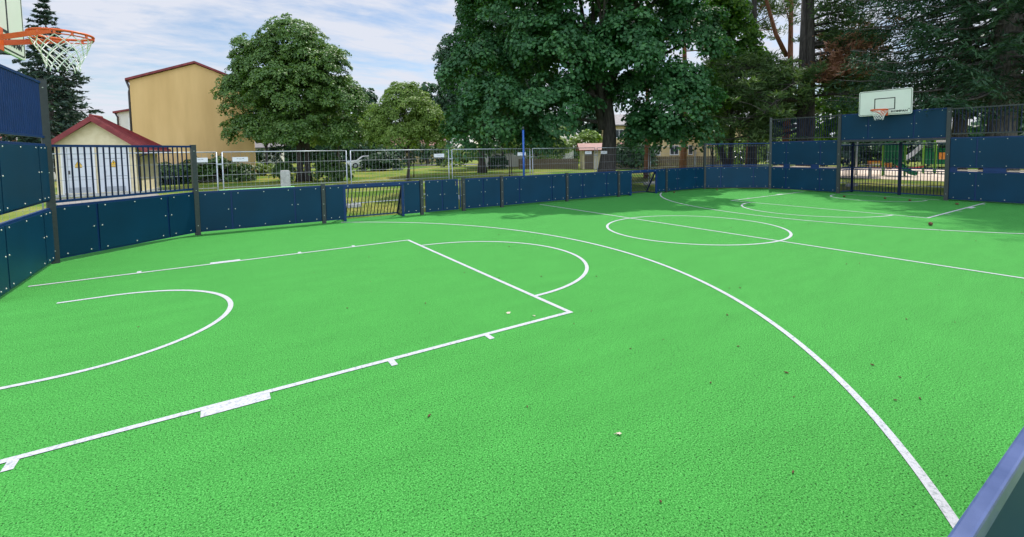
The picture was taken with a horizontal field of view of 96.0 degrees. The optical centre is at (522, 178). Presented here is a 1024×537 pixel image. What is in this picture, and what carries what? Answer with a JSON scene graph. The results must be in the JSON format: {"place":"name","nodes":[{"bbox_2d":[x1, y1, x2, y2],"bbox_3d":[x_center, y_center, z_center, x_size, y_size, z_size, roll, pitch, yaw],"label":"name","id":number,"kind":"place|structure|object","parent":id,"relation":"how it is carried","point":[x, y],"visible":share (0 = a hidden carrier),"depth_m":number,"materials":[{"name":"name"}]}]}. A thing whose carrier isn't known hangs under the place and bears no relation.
{"place":"outdoors","nodes":[
{"label":"outdoors","id":0,"kind":"place"},
{"bbox_2d":[0,0,94,72],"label":"basketball hoop","id":1,"kind":"object","parent":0,"point":[13,41],"visible":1,"depth_m":4.37,"materials":[{"name":"orange"}]},
{"bbox_2d":[56,194,158,204],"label":"path","id":2,"kind":"structure","parent":0,"point":[83,201],"depth_m":18.53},
{"bbox_2d":[255,142,285,164],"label":"house","id":3,"kind":"structure","parent":0,"point":[259,146],"depth_m":62.52,"materials":[{"name":"white"}]},
{"bbox_2d":[386,138,444,162],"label":"house","id":4,"kind":"structure","parent":0,"point":[420,155],"depth_m":74.01,"materials":[{"name":"white"}]},
{"bbox_2d":[0,0,1022,147],"label":"sky","id":5,"kind":"structure","parent":0,"point":[388,41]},
{"bbox_2d":[0,188,1023,536],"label":"court","id":6,"kind":"object","parent":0,"point":[514,434],"visible":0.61,"depth_m":3.50,"materials":[{"name":"rubber"}]},
{"bbox_2d":[36,79,59,263],"bbox_3d":[-7.498,-0.079,7.295,0.109,2.962,0.108,2,4,36],"label":"barrier post","id":7,"kind":"object","parent":6,"relation":"on","point":[46,141],"visible":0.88,"depth_m":7.26,"materials":[{"name":"grey"}]},
{"bbox_2d":[0,64,54,296],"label":"barrier wall bay","id":8,"kind":"object","parent":7,"relation":"attached to","point":[27,249],"visible":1,"depth_m":6.27,"materials":[{"name":"blue paint"}]},
{"bbox_2d":[52,145,195,258],"bbox_3d":[-7.224,0.298,8.544,0.072,1.840,2.416,0,4,13],"label":"barrier","id":9,"kind":"object","parent":7,"relation":"attached to","point":[89,227],"visible":0.98,"depth_m":8.33,"materials":[{"name":"blue paint"}]},
{"bbox_2d":[190,145,200,234],"bbox_3d":[-6.923,0.264,9.760,0.099,1.962,0.098,2,4,36],"label":"barrier post","id":10,"kind":"object","parent":6,"relation":"on","point":[194,171],"visible":0.91,"depth_m":9.72,"materials":[{"name":"beige"}]},
{"bbox_2d":[199,186,321,231],"bbox_3d":[-5.873,0.649,10.482,2.422,0.864,0.072,-3,4,-33],"label":"barrier","id":11,"kind":"object","parent":10,"relation":"attached to","point":[234,209],"visible":1,"depth_m":10.40,"materials":[{"name":"blue paint"}]},
{"bbox_2d":[321,184,325,223],"bbox_3d":[-4.812,0.624,11.152,0.093,1.012,0.094,-3,4,-33],"label":"barrier post","id":12,"kind":"object","parent":6,"relation":"on","point":[323,201],"visible":0.93,"depth_m":11.12,"materials":[{"name":"beige"}]},
{"bbox_2d":[325,181,419,221],"bbox_3d":[-3.906,0.554,12.026,2.382,0.919,0.542,-3,4,-32],"label":"goal","id":13,"kind":"object","parent":6,"relation":"on","point":[408,198],"visible":1,"depth_m":11.94,"materials":[{"name":"blue paint"}]},
{"bbox_2d":[419,179,423,214],"bbox_3d":[-2.730,0.516,12.478,0.093,1.007,0.094,-3,4,-33],"label":"barrier post","id":14,"kind":"object","parent":6,"relation":"on","point":[421,199],"visible":0.88,"depth_m":12.44,"materials":[{"name":"beige"}]},
{"bbox_2d":[424,179,460,211],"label":"barrier panel","id":15,"kind":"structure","parent":14,"relation":"attached to","point":[441,195],"depth_m":12.79,"materials":[{"name":"blue paint"}]},
{"bbox_2d":[461,177,465,210],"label":"barrier post","id":16,"kind":"object","parent":6,"relation":"on","point":[463,193],"visible":0.91,"depth_m":13.11,"materials":[{"name":"beige"}]},
{"bbox_2d":[465,177,499,208],"bbox_3d":[-1.165,0.397,13.504,1.182,0.864,0.072,-3,4,-33],"label":"barrier","id":17,"kind":"object","parent":16,"relation":"attached to","point":[482,192],"visible":1,"depth_m":13.47,"materials":[{"name":"blue paint"}]},
{"bbox_2d":[499,176,503,207],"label":"barrier post","id":18,"kind":"object","parent":6,"relation":"on","point":[501,194],"visible":0.91,"depth_m":13.81,"materials":[{"name":"beige"}]},
{"bbox_2d":[503,174,565,204],"bbox_3d":[0.410,0.312,14.537,2.412,0.864,0.072,-3,4,-33],"label":"barrier","id":19,"kind":"object","parent":18,"relation":"attached to","point":[531,188],"visible":1,"depth_m":14.47,"materials":[{"name":"blue paint"}]},
{"bbox_2d":[0,192,1023,527],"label":"court markings","id":20,"kind":"object","parent":6,"relation":"on","point":[876,418],"visible":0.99,"depth_m":3.66,"materials":[{"name":"paint"}]},
{"bbox_2d":[565,173,568,200],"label":"barrier post","id":21,"kind":"object","parent":6,"relation":"on","point":[567,186],"visible":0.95,"depth_m":15.17,"materials":[{"name":"beige"}]},
{"bbox_2d":[568,171,617,198],"bbox_3d":[2.434,0.204,15.824,2.213,0.864,0.072,-3,4,-32],"label":"barrier","id":22,"kind":"object","parent":6,"relation":"on","point":[591,184],"visible":1,"depth_m":15.78,"materials":[{"name":"blue paint"}]},
{"bbox_2d":[620,169,665,195],"bbox_3d":[4.349,0.113,17.322,2.462,0.919,0.542,-3,4,-33],"label":"goal","id":23,"kind":"object","parent":6,"relation":"on","point":[626,183],"visible":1,"depth_m":17.33,"materials":[{"name":"blue paint"}]},
{"bbox_2d":[668,167,703,190],"bbox_3d":[6.529,-0.014,18.441,2.242,0.864,0.072,-3,4,-32],"label":"barrier","id":24,"kind":"object","parent":6,"relation":"on","point":[685,178],"visible":1,"depth_m":18.40,"materials":[{"name":"blue paint"}]},
{"bbox_2d":[703,143,705,188],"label":"barrier post","id":25,"kind":"object","parent":6,"relation":"on","point":[704,155],"visible":0.91,"depth_m":18.99,"materials":[{"name":"beige"}]},
{"bbox_2d":[768,118,771,188],"bbox_3d":[9.974,-0.991,18.545,0.098,2.912,0.099,1,4,26],"label":"barrier post","id":26,"kind":"object","parent":6,"relation":"on","point":[770,148],"visible":0.94,"depth_m":18.50,"materials":[{"name":"beige"}]},
{"bbox_2d":[706,143,768,187],"bbox_3d":[8.751,-0.545,18.811,2.416,1.815,0.073,0,4,10],"label":"barrier","id":27,"kind":"object","parent":26,"relation":"attached to","point":[743,176],"visible":1,"depth_m":18.80,"materials":[{"name":"blue paint"}]},
{"bbox_2d":[771,115,841,191],"bbox_3d":[10.814,-0.965,17.619,0.440,2.760,2.382,-3,4,-33],"label":"barrier wall bay","id":28,"kind":"object","parent":6,"relation":"on","point":[814,176],"visible":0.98,"depth_m":17.45,"materials":[{"name":"blue paint"}]},
{"bbox_2d":[836,114,841,192],"bbox_3d":[11.320,-0.869,16.478,0.109,2.882,0.108,-3,4,-33],"label":"barrier post","id":29,"kind":"object","parent":6,"relation":"on","point":[838,172],"visible":0.89,"depth_m":16.45,"materials":[{"name":"beige"}]},
{"bbox_2d":[840,108,957,195],"bbox_3d":[12.460,-0.831,15.420,0.925,2.804,2.944,-3,4,-30],"label":"goal","id":30,"kind":"object","parent":6,"relation":"on","point":[921,124],"visible":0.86,"depth_m":15.36,"materials":[{"name":"blue paint"}]},
{"bbox_2d":[859,87,912,119],"bbox_3d":[11.871,-2.411,15.091,1.066,0.996,1.057,0,4,13],"label":"basketball hoop","id":31,"kind":"object","parent":30,"relation":"attached to","point":[883,103],"visible":1,"depth_m":15.00,"materials":[{"name":"white"}]},
{"bbox_2d":[943,107,952,200],"bbox_3d":[12.839,-0.719,13.915,0.109,2.852,0.108,-3,4,-33],"label":"barrier post","id":32,"kind":"object","parent":6,"relation":"on","point":[947,150],"visible":0.89,"depth_m":13.88,"materials":[{"name":"beige"}]},
{"bbox_2d":[947,427,1023,536],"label":"barrier","id":33,"kind":"object","parent":6,"relation":"on","point":[995,507],"visible":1,"depth_m":1.06,"materials":[{"name":"metal"}]},
{"bbox_2d":[948,104,1023,203],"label":"barrier wall bay","id":34,"kind":"object","parent":6,"relation":"on","point":[995,158],"visible":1,"depth_m":13.19,"materials":[{"name":"blue paint"}]},
{"bbox_2d":[0,152,1023,231],"bbox_3d":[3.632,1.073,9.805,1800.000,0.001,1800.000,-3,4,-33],"label":"lawn","id":35,"kind":"structure","parent":0,"point":[428,172],"depth_m":27.59,"materials":[{"name":"green plant"}]},
{"bbox_2d":[0,0,104,173],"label":"spruce tree","id":36,"kind":"object","parent":35,"relation":"on","point":[69,100],"visible":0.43,"depth_m":34.22,"materials":[{"name":"green plant"}]},
{"bbox_2d":[51,114,171,197],"bbox_3d":[-19.028,-1.098,21.536,3.595,3.550,3.580,-2,4,-23],"label":"kiosk","id":37,"kind":"object","parent":35,"relation":"on","point":[91,129],"visible":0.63,"depth_m":20.18,"materials":[{"name":"beige"}]},
{"bbox_2d":[60,147,97,194],"bbox_3d":[-19.148,-0.350,19.899,1.130,2.060,0.060,-2,4,-23],"label":"door","id":38,"kind":"structure","parent":37,"relation":"in","point":[67,149],"depth_m":19.90,"materials":[{"name":"grey metal"}]},
{"bbox_2d":[98,147,131,192],"bbox_3d":[-18.048,-0.395,20.375,1.130,2.060,0.060,-2,4,-23],"label":"door","id":39,"kind":"structure","parent":37,"relation":"in","point":[101,167],"depth_m":20.38,"materials":[{"name":"grey metal"}]},
{"bbox_2d":[158,163,185,183],"bbox_3d":[-21.904,-0.319,27.221,2.049,1.491,3.220,2,5,42],"label":"hedge","id":40,"kind":"object","parent":35,"relation":"on","point":[171,174],"visible":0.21,"depth_m":27.36,"materials":[{"name":"green plant"}]},
{"bbox_2d":[112,61,256,182],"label":"apartment house","id":41,"kind":"structure","parent":35,"relation":"on","point":[175,105],"depth_m":28.90,"materials":[{"name":"beige"}]},
{"bbox_2d":[158,153,260,184],"bbox_3d":[-20.155,-0.667,28.852,6.545,1.951,2.176,-3,4,-29],"label":"hedge","id":42,"kind":"object","parent":35,"relation":"on","point":[233,168],"visible":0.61,"depth_m":29.00,"materials":[{"name":"green plant"}]},
{"bbox_2d":[256,161,274,175],"bbox_3d":[-21.127,-0.850,37.156,3.364,1.318,1.863,-3,4,-33],"label":"bush","id":43,"kind":"object","parent":35,"relation":"on","point":[268,168],"visible":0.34,"depth_m":36.97,"materials":[{"name":"green plant"}]},
{"bbox_2d":[268,161,297,181],"bbox_3d":[-14.584,-0.412,28.127,1.634,1.359,1.380,1,4,21],"label":"bush","id":44,"kind":"object","parent":35,"relation":"on","point":[290,167],"visible":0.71,"depth_m":27.87,"materials":[{"name":"green plant"}]},
{"bbox_2d":[280,170,290,186],"bbox_3d":[-11.982,0.031,23.301,0.420,0.920,0.320,-3,4,-33],"label":"concrete post","id":45,"kind":"object","parent":35,"relation":"on","point":[284,177],"visible":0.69,"depth_m":23.16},
{"bbox_2d":[210,12,370,181],"bbox_3d":[-14.157,-4.882,28.462,8.671,10.242,6.954,-3,4,-33],"label":"linden tree","id":46,"kind":"object","parent":35,"relation":"on","point":[295,82],"visible":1,"depth_m":27.16,"materials":[{"name":"green plant"}]},
{"bbox_2d":[255,143,347,164],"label":"thicket","id":47,"kind":"object","parent":35,"relation":"on","point":[290,154],"visible":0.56,"depth_m":57.34,"materials":[{"name":"green plant"}]},
{"bbox_2d":[307,153,354,181],"bbox_3d":[-11.922,-0.724,28.904,2.359,1.817,2.281,0,4,8],"label":"bush","id":48,"kind":"object","parent":35,"relation":"on","point":[327,163],"visible":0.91,"depth_m":28.55,"materials":[{"name":"green plant"}]},
{"bbox_2d":[310,75,365,160],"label":"birch tree","id":49,"kind":"object","parent":35,"relation":"on","point":[338,152],"visible":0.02,"depth_m":40.22,"materials":[{"name":"green plant"}]},
{"bbox_2d":[346,203,360,207],"bbox_3d":[-5.446,0.848,14.586,0.676,0.125,0.220,-3,4,-33],"label":"fence foot","id":50,"kind":"object","parent":35,"relation":"on","point":[352,206],"visible":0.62,"depth_m":14.53},
{"bbox_2d":[350,149,452,203],"bbox_3d":[-3.959,-0.087,15.523,3.508,1.794,0.050,-3,4,-33],"label":"wire fence panel","id":51,"kind":"object","parent":50,"relation":"on","point":[435,155],"visible":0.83,"depth_m":15.26,"materials":[{"name":"metal"}]},
{"bbox_2d":[347,156,366,167],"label":"parked car","id":52,"kind":"object","parent":35,"relation":"on","point":[357,161],"visible":0.35,"depth_m":51.81,"materials":[{"name":"white paint"}]},
{"bbox_2d":[325,140,419,162],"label":"thicket","id":53,"kind":"object","parent":35,"relation":"on","point":[362,147],"visible":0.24,"depth_m":59.55,"materials":[{"name":"green plant"}]},
{"bbox_2d":[349,87,395,149],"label":"park tree","id":54,"kind":"object","parent":35,"relation":"on","point":[370,93],"visible":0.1,"depth_m":63.78,"materials":[{"name":"green plant"}]},
{"bbox_2d":[356,151,404,171],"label":"bush","id":55,"kind":"object","parent":35,"relation":"on","point":[377,162],"visible":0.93,"depth_m":43.28,"materials":[{"name":"green plant"}]},
{"bbox_2d":[358,81,450,180],"bbox_3d":[-7.142,-2.872,28.043,5.030,6.088,4.428,-3,4,-33],"label":"apple tree","id":56,"kind":"object","parent":35,"relation":"on","point":[408,128],"visible":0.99,"depth_m":27.29,"materials":[{"name":"green plant"}]},
{"bbox_2d":[405,139,419,176],"bbox_3d":[-7.496,-1.504,31.749,1.108,2.892,1.117,-3,4,-33],"label":"sapling","id":57,"kind":"object","parent":35,"relation":"on","point":[414,146],"visible":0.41,"depth_m":31.80,"materials":[{"name":"green plant"}]},
{"bbox_2d":[387,141,458,165],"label":"thicket","id":58,"kind":"object","parent":35,"relation":"on","point":[423,158],"visible":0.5,"depth_m":57.34,"materials":[{"name":"green plant"}]},
{"bbox_2d":[407,82,438,163],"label":"park tree","id":59,"kind":"object","parent":35,"relation":"on","point":[429,87],"visible":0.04,"depth_m":66.14,"materials":[{"name":"green plant"}]},
{"bbox_2d":[440,146,515,166],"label":"thicket","id":60,"kind":"object","parent":35,"relation":"on","point":[444,163],"visible":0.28,"depth_m":51.37,"materials":[{"name":"green plant"}]},
{"bbox_2d":[427,0,541,172],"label":"maple tree","id":61,"kind":"object","parent":35,"relation":"on","point":[449,97],"visible":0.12,"depth_m":35.35,"materials":[{"name":"green plant"}]},
{"bbox_2d":[487,153,508,168],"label":"bush","id":62,"kind":"object","parent":35,"relation":"on","point":[499,160],"visible":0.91,"depth_m":44.89,"materials":[{"name":"green plant"}]},
{"bbox_2d":[346,177,654,218],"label":"grass","id":63,"kind":"structure","parent":35,"relation":"on","point":[424,199],"depth_m":16.47,"materials":[{"name":"plant"}]},
{"bbox_2d":[485,154,521,166],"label":"garden wall","id":64,"kind":"structure","parent":35,"relation":"on","point":[515,160],"depth_m":50.05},
{"bbox_2d":[17,114,1023,162],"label":"woods","id":65,"kind":"object","parent":35,"relation":"on","point":[496,143],"visible":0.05,"depth_m":83.07,"materials":[{"name":"green plant"}]},
{"bbox_2d":[522,127,524,175],"bbox_3d":[0.043,-0.563,16.348,0.077,2.570,0.077,0,4,12],"label":"sports pole","id":66,"kind":"object","parent":35,"relation":"on","point":[523,151],"visible":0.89,"depth_m":16.30,"materials":[{"name":"metal"}]},
{"bbox_2d":[498,137,575,163],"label":"house","id":67,"kind":"structure","parent":35,"relation":"on","point":[564,157],"depth_m":57.59,"materials":[{"name":"white"}]},
{"bbox_2d":[519,126,571,162],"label":"thicket","id":68,"kind":"object","parent":35,"relation":"on","point":[554,144],"visible":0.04,"depth_m":55.53,"materials":[{"name":"green plant"}]},
{"bbox_2d":[519,158,577,168],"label":"board fence","id":69,"kind":"object","parent":35,"relation":"on","point":[544,163],"visible":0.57,"depth_m":42.09,"materials":[{"name":"wood"}]},
{"bbox_2d":[524,129,602,164],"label":"thicket","id":70,"kind":"object","parent":35,"relation":"on","point":[591,136],"visible":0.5,"depth_m":46.17,"materials":[{"name":"green plant"}]},
{"bbox_2d":[561,108,601,142],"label":"park tree","id":71,"kind":"object","parent":35,"relation":"on","point":[590,126],"visible":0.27,"depth_m":64.25,"materials":[{"name":"green plant"}]},
{"bbox_2d":[433,0,738,171],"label":"maple tree","id":72,"kind":"object","parent":35,"relation":"on","point":[589,50],"visible":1,"depth_m":19.51,"materials":[{"name":"green plant"}]},
{"bbox_2d":[576,143,601,168],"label":"shed","id":73,"kind":"structure","parent":35,"relation":"on","point":[582,148],"depth_m":40.79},
{"bbox_2d":[584,151,593,168],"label":"door","id":74,"kind":"structure","parent":73,"relation":"in","point":[587,157],"depth_m":40.76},
{"bbox_2d":[615,0,649,178],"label":"pine tree","id":75,"kind":"object","parent":35,"relation":"on","point":[646,148],"visible":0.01,"depth_m":26.76,"materials":[{"name":"orange plant"}]},
{"bbox_2d":[616,140,658,168],"bbox_3d":[9.411,-2.151,39.988,4.656,2.805,3.165,1,4,22],"label":"thicket","id":76,"kind":"object","parent":35,"relation":"on","point":[623,157],"visible":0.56,"depth_m":39.03,"materials":[{"name":"green plant"}]},
{"bbox_2d":[599,114,692,161],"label":"house","id":77,"kind":"structure","parent":35,"relation":"on","point":[620,125],"depth_m":60.11,"materials":[{"name":"white"}]},
{"bbox_2d":[644,0,696,167],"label":"pine tree","id":78,"kind":"object","parent":35,"relation":"on","point":[682,164],"visible":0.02,"depth_m":32.77,"materials":[{"name":"orange plant"}]},
{"bbox_2d":[651,156,733,168],"bbox_3d":[13.883,-1.372,38.811,7.211,1.080,0.058,1,4,23],"label":"board fence","id":79,"kind":"object","parent":35,"relation":"on","point":[661,165],"visible":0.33,"depth_m":39.08,"materials":[{"name":"wood"}]},
{"bbox_2d":[697,94,737,166],"bbox_3d":[13.140,-3.450,32.180,3.234,6.135,3.150,-3,4,-33],"label":"rowan tree","id":80,"kind":"object","parent":35,"relation":"on","point":[712,160],"visible":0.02,"depth_m":32.18,"materials":[{"name":"green plant"}]},
{"bbox_2d":[692,125,744,161],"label":"house","id":81,"kind":"structure","parent":35,"relation":"on","point":[697,151],"depth_m":58.16,"materials":[{"name":"white"}]},
{"bbox_2d":[693,2,751,166],"bbox_3d":[10.832,-5.206,26.666,4.784,10.504,4.439,0,4,11],"label":"pine tree","id":82,"kind":"object","parent":35,"relation":"on","point":[706,64],"visible":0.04,"depth_m":26.70,"materials":[{"name":"brown plant"}]},
{"bbox_2d":[684,0,771,166],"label":"maple tree","id":83,"kind":"object","parent":35,"relation":"on","point":[737,26],"visible":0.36,"depth_m":24.13,"materials":[{"name":"green plant"}]},
{"bbox_2d":[695,145,768,166],"bbox_3d":[10.588,-0.770,23.304,3.476,1.794,0.050,1,4,27],"label":"wire fence panel","id":84,"kind":"object","parent":35,"relation":"on","point":[736,158],"visible":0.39,"depth_m":23.13,"materials":[{"name":"metal"}]},
{"bbox_2d":[714,130,795,166],"bbox_3d":[19.306,-2.499,37.945,7.267,3.397,3.238,-1,3,2],"label":"thicket","id":85,"kind":"object","parent":35,"relation":"on","point":[745,146],"visible":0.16,"depth_m":37.28,"materials":[{"name":"green plant"}]},
{"bbox_2d":[716,0,821,163],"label":"pine tree","id":86,"kind":"object","parent":35,"relation":"on","point":[754,10],"visible":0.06,"depth_m":26.61,"materials":[{"name":"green plant"}]},
{"bbox_2d":[745,0,800,161],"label":"pine tree","id":87,"kind":"object","parent":35,"relation":"on","point":[760,5],"visible":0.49,"depth_m":29.38,"materials":[{"name":"orange plant"}]},
{"bbox_2d":[738,102,815,164],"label":"park tree","id":88,"kind":"object","parent":35,"relation":"on","point":[794,120],"visible":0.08,"depth_m":43.33,"materials":[{"name":"green plant"}]},
{"bbox_2d":[765,0,800,165],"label":"pine tree","id":89,"kind":"object","parent":35,"relation":"on","point":[791,23],"visible":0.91,"depth_m":27.50,"materials":[{"name":"orange plant"}]},
{"bbox_2d":[700,0,907,167],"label":"pine tree","id":90,"kind":"object","parent":35,"relation":"on","point":[807,73],"visible":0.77,"depth_m":21.66,"materials":[{"name":"green plant"}]},
{"bbox_2d":[795,76,859,165],"bbox_3d":[18.233,-3.294,27.182,4.300,6.292,3.709,-3,4,-33],"label":"birch tree","id":91,"kind":"object","parent":35,"relation":"on","point":[830,111],"visible":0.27,"depth_m":26.37,"materials":[{"name":"plant"}]},
{"bbox_2d":[835,60,897,165],"bbox_3d":[29.385,-5.782,39.215,6.189,9.504,7.427,-1,3,-1],"label":"park tree","id":92,"kind":"object","parent":35,"relation":"on","point":[870,156],"visible":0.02,"depth_m":38.10,"materials":[{"name":"green plant"}]},
{"bbox_2d":[791,133,984,167],"bbox_3d":[28.739,-2.389,35.336,15.781,3.239,4.331,0,4,16],"label":"hedge","id":93,"kind":"object","parent":35,"relation":"on","point":[917,157],"visible":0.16,"depth_m":34.94,"materials":[{"name":"green plant"}]},
{"bbox_2d":[855,142,945,186],"bbox_3d":[15.119,-0.530,18.302,0.053,1.794,3.477,-3,4,-34],"label":"wire fence panel","id":94,"kind":"object","parent":35,"relation":"on","point":[908,161],"visible":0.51,"depth_m":18.40,"materials":[{"name":"metal"}]},
{"bbox_2d":[821,0,1023,171],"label":"spruce tree","id":95,"kind":"object","parent":35,"relation":"on","point":[994,71],"visible":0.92,"depth_m":16.15,"materials":[{"name":"green plant"}]},
{"bbox_2d":[951,0,973,169],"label":"spruce tree","id":96,"kind":"object","parent":35,"relation":"on","point":[960,123],"visible":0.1,"depth_m":18.39,"materials":[{"name":"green plant"}]},
{"bbox_2d":[930,31,1023,124],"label":"park tree","id":97,"kind":"object","parent":35,"relation":"on","point":[982,121],"visible":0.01,"depth_m":35.30,"materials":[{"name":"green plant"}]},
{"bbox_2d":[881,141,916,175],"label":"play tower","id":98,"kind":"structure","parent":0,"point":[890,148],"depth_m":25.72,"materials":[{"name":"green"}]},
{"bbox_2d":[896,140,945,173],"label":"play tower","id":99,"kind":"structure","parent":0,"point":[915,150],"depth_m":27.68,"materials":[{"name":"green"}]},
{"bbox_2d":[841,168,1023,180],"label":"sand","id":100,"kind":"structure","parent":0,"point":[890,176],"depth_m":26.61,"materials":[{"name":"sand"}]},
{"bbox_3d":[-11.141,1.159,10.830,0.676,0.125,0.220,-3,4,-33],"label":"fence foot","id":101,"kind":"object","parent":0,"visible":0},
{"bbox_2d":[52,152,222,204],"bbox_3d":[-9.672,0.225,11.755,3.466,1.794,0.050,-3,4,-33],"label":"wire fence panel","id":102,"kind":"object","parent":101,"relation":"on","point":[204,160],"visible":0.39,"depth_m":11.97,"materials":[{"name":"metal"}]},
{"bbox_3d":[-8.273,1.002,12.722,0.676,0.125,0.220,-3,4,-33],"label":"fence foot","id":103,"kind":"object","parent":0,"visible":0},
{"bbox_2d":[221,150,350,203],"bbox_3d":[-6.825,0.069,13.633,3.414,1.794,0.050,-3,4,-33],"label":"wire fence panel","id":104,"kind":"object","parent":103,"relation":"on","point":[238,159],"visible":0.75,"depth_m":13.32,"materials":[{"name":"metal"}]},
{"bbox_3d":[-2.544,0.689,16.500,0.676,0.125,0.220,-3,4,-33],"label":"fence foot","id":105,"kind":"object","parent":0,"visible":0},
{"bbox_2d":[451,148,532,195],"bbox_3d":[-1.048,-0.246,17.443,3.528,1.794,0.050,-3,4,-33],"label":"wire fence panel","id":106,"kind":"object","parent":105,"relation":"on","point":[520,154],"visible":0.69,"depth_m":17.32,"materials":[{"name":"metal"}]},
{"bbox_3d":[0.375,0.530,18.425,0.676,0.125,0.220,-3,4,-33],"label":"fence foot","id":107,"kind":"object","parent":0,"visible":0},
{"bbox_2d":[532,147,597,174],"bbox_3d":[1.849,-0.404,19.353,3.476,1.794,0.050,-3,4,-33],"label":"wire fence panel","id":108,"kind":"object","parent":107,"relation":"on","point":[586,152],"visible":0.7,"depth_m":19.45,"materials":[{"name":"metal"}]},
{"bbox_3d":[3.252,0.373,20.323,0.676,0.125,0.220,-3,4,-33],"label":"fence foot","id":109,"kind":"object","parent":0,"visible":0},
{"bbox_2d":[597,147,648,182],"bbox_3d":[4.726,-0.561,21.251,3.476,1.794,0.050,-3,4,-33],"label":"wire fence panel","id":110,"kind":"object","parent":109,"relation":"on","point":[604,152],"visible":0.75,"depth_m":21.14,"materials":[{"name":"metal"}]},
{"bbox_3d":[6.129,0.216,22.221,0.676,0.125,0.220,-3,4,-33],"label":"fence foot","id":111,"kind":"object","parent":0,"visible":0},
{"bbox_2d":[650,146,694,181],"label":"wire fence panel","id":112,"kind":"object","parent":111,"relation":"on","point":[670,157],"visible":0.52,"depth_m":22.87,"materials":[{"name":"metal"}]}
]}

